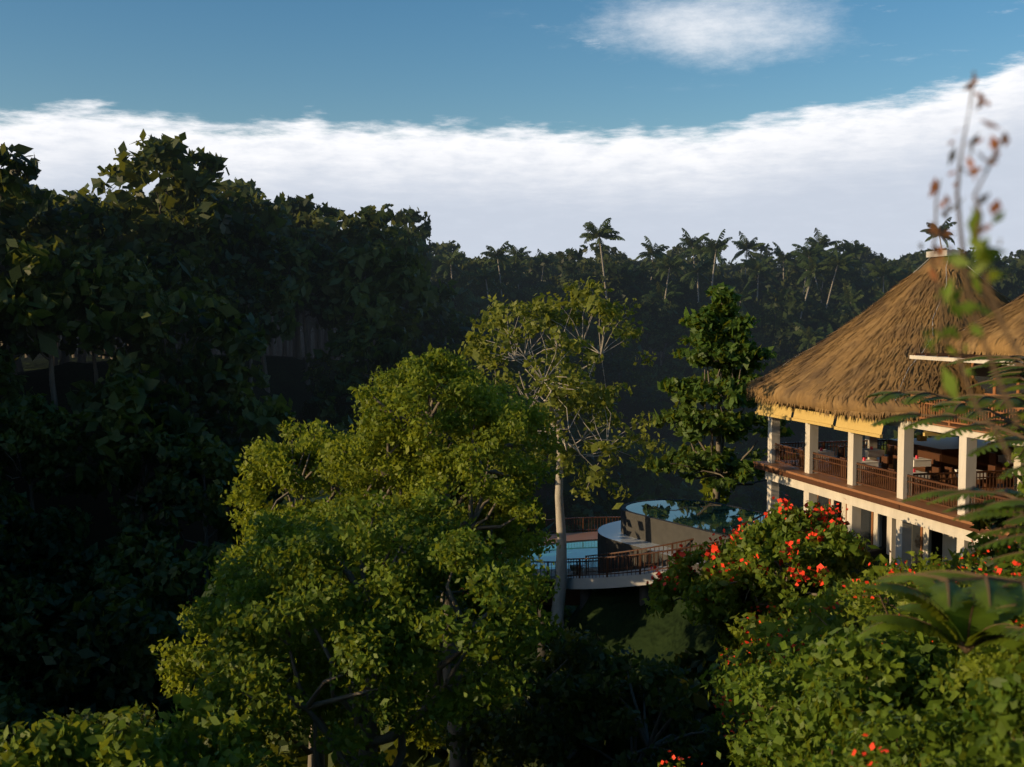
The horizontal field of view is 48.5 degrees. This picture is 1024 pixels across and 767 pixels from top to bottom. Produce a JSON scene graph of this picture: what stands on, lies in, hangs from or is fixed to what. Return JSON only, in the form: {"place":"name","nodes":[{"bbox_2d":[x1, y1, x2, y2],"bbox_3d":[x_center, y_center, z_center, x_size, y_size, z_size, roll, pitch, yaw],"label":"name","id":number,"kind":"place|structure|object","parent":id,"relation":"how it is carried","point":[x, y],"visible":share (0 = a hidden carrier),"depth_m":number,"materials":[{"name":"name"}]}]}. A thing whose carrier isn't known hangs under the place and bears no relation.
{"place":"outdoors","nodes":[
{"label":"outdoors","id":0,"kind":"place"},
{"bbox_2d":[0,320,1023,735],"bbox_3d":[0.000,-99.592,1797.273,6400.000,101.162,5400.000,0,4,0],"label":"ground","id":1,"kind":"structure","parent":0,"point":[614,616],"depth_m":127.96,"materials":[{"name":"green plant"}]},
{"bbox_2d":[0,704,199,764],"bbox_3d":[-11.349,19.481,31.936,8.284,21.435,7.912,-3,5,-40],"label":"bush","id":2,"kind":"object","parent":1,"relation":"on","point":[143,716],"visible":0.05,"depth_m":31.69,"materials":[{"name":"green plant"}]},
{"bbox_2d":[0,692,272,766],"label":"bush","id":3,"kind":"object","parent":1,"relation":"on","point":[59,741],"visible":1,"depth_m":16.69,"materials":[{"name":"green plant"}]},
{"bbox_2d":[201,488,382,683],"bbox_3d":[-8.448,17.686,54.079,12.557,25.890,12.265,0,4,0],"label":"tree","id":4,"kind":"object","parent":1,"relation":"on","point":[286,499],"depth_m":52.06,"materials":[{"name":"green plant"}]},
{"bbox_2d":[148,496,469,766],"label":"bright tree","id":5,"kind":"object","parent":1,"relation":"on","point":[185,663],"visible":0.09,"depth_m":33.45,"materials":[{"name":"green plant"}]},
{"bbox_2d":[220,417,439,766],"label":"bright tree","id":6,"kind":"object","parent":1,"relation":"on","point":[286,464],"visible":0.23,"depth_m":40.40,"materials":[{"name":"green plant"}]},
{"bbox_2d":[179,485,566,766],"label":"bright tree","id":7,"kind":"object","parent":1,"relation":"on","point":[366,652],"visible":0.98,"depth_m":20.84,"materials":[{"name":"green plant"}]},
{"bbox_2d":[307,343,568,766],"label":"bright tree","id":8,"kind":"object","parent":1,"relation":"on","point":[403,461],"visible":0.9,"depth_m":26.79,"materials":[{"name":"green plant"}]},
{"bbox_2d":[363,430,554,566],"bbox_3d":[-3.304,13.474,62.484,11.133,22.995,12.301,1,4,14],"label":"tree","id":9,"kind":"object","parent":1,"relation":"on","point":[538,525],"visible":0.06,"depth_m":59.25,"materials":[{"name":"green plant"}]},
{"bbox_2d":[0,393,985,766],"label":"forest trees","id":10,"kind":"object","parent":1,"relation":"on","point":[86,613],"visible":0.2,"depth_m":106.45,"materials":[{"name":"green plant"}]},
{"bbox_2d":[0,142,1008,595],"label":"forest trees","id":11,"kind":"object","parent":1,"relation":"on","point":[116,410],"visible":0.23,"depth_m":161.50,"materials":[{"name":"green plant"}]},
{"bbox_2d":[0,177,1022,618],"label":"forest trees","id":12,"kind":"object","parent":1,"relation":"on","point":[252,419],"visible":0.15,"depth_m":172.53,"materials":[{"name":"green plant"}]},
{"bbox_2d":[0,128,1023,607],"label":"forest trees","id":13,"kind":"object","parent":1,"relation":"on","point":[32,268],"visible":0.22,"depth_m":154.97,"materials":[{"name":"green plant"}]},
{"bbox_2d":[438,276,669,650],"bbox_3d":[1.905,4.303,55.363,10.935,18.911,11.244,3,5,44],"label":"sparse tree","id":14,"kind":"object","parent":1,"relation":"on","point":[557,394],"visible":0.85,"depth_m":53.97,"materials":[{"name":"green plant"}]},
{"bbox_2d":[432,620,752,766],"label":"bush","id":15,"kind":"object","parent":1,"relation":"on","point":[590,694],"visible":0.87,"depth_m":27.00,"materials":[{"name":"green plant"}]},
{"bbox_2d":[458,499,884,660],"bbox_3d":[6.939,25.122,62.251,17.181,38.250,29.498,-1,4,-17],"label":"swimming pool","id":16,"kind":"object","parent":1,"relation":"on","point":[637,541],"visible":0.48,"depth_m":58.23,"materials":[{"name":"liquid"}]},
{"bbox_2d":[643,282,796,503],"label":"tiered tree","id":17,"kind":"object","parent":1,"relation":"on","point":[717,324],"visible":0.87,"depth_m":67.62,"materials":[{"name":"green plant"}]},
{"bbox_2d":[435,217,1023,446],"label":"palm trees","id":18,"kind":"object","parent":1,"relation":"on","point":[815,252],"visible":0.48,"depth_m":287.90,"materials":[{"name":"green plant"}]},
{"bbox_2d":[642,529,817,665],"bbox_3d":[9.421,8.486,45.349,8.013,5.359,6.397,-2,4,-25],"label":"bush","id":19,"kind":"object","parent":1,"relation":"on","point":[678,577],"visible":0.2,"depth_m":44.83,"materials":[{"name":"green plant"}]},
{"bbox_2d":[691,494,878,625],"bbox_3d":[10.724,8.132,42.444,6.992,8.206,7.616,3,5,40],"label":"flowering bush","id":20,"kind":"object","parent":1,"relation":"on","point":[786,534],"visible":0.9,"depth_m":41.51,"materials":[{"name":"green plant"}]},
{"bbox_2d":[627,355,1023,766],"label":"shrubs","id":21,"kind":"object","parent":1,"relation":"on","point":[922,666],"visible":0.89,"depth_m":13.91,"materials":[{"name":"green plant"}]},
{"bbox_2d":[744,250,1023,571],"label":"restaurant pavilion","id":22,"kind":"structure","parent":1,"relation":"on","point":[843,372],"depth_m":50.26,"materials":[{"name":"plant"}]},
{"bbox_2d":[899,293,1023,563],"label":"annex building","id":23,"kind":"structure","parent":1,"relation":"on","point":[931,516],"depth_m":43.49,"materials":[{"name":"paint"}]},
{"bbox_2d":[919,71,1022,460],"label":"flower stalks","id":24,"kind":"object","parent":1,"relation":"on","point":[985,254],"visible":1,"depth_m":3.15,"materials":[{"name":"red plant"}]},
{"bbox_2d":[0,0,1023,264],"label":"sky","id":25,"kind":"structure","parent":0,"point":[522,123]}
]}

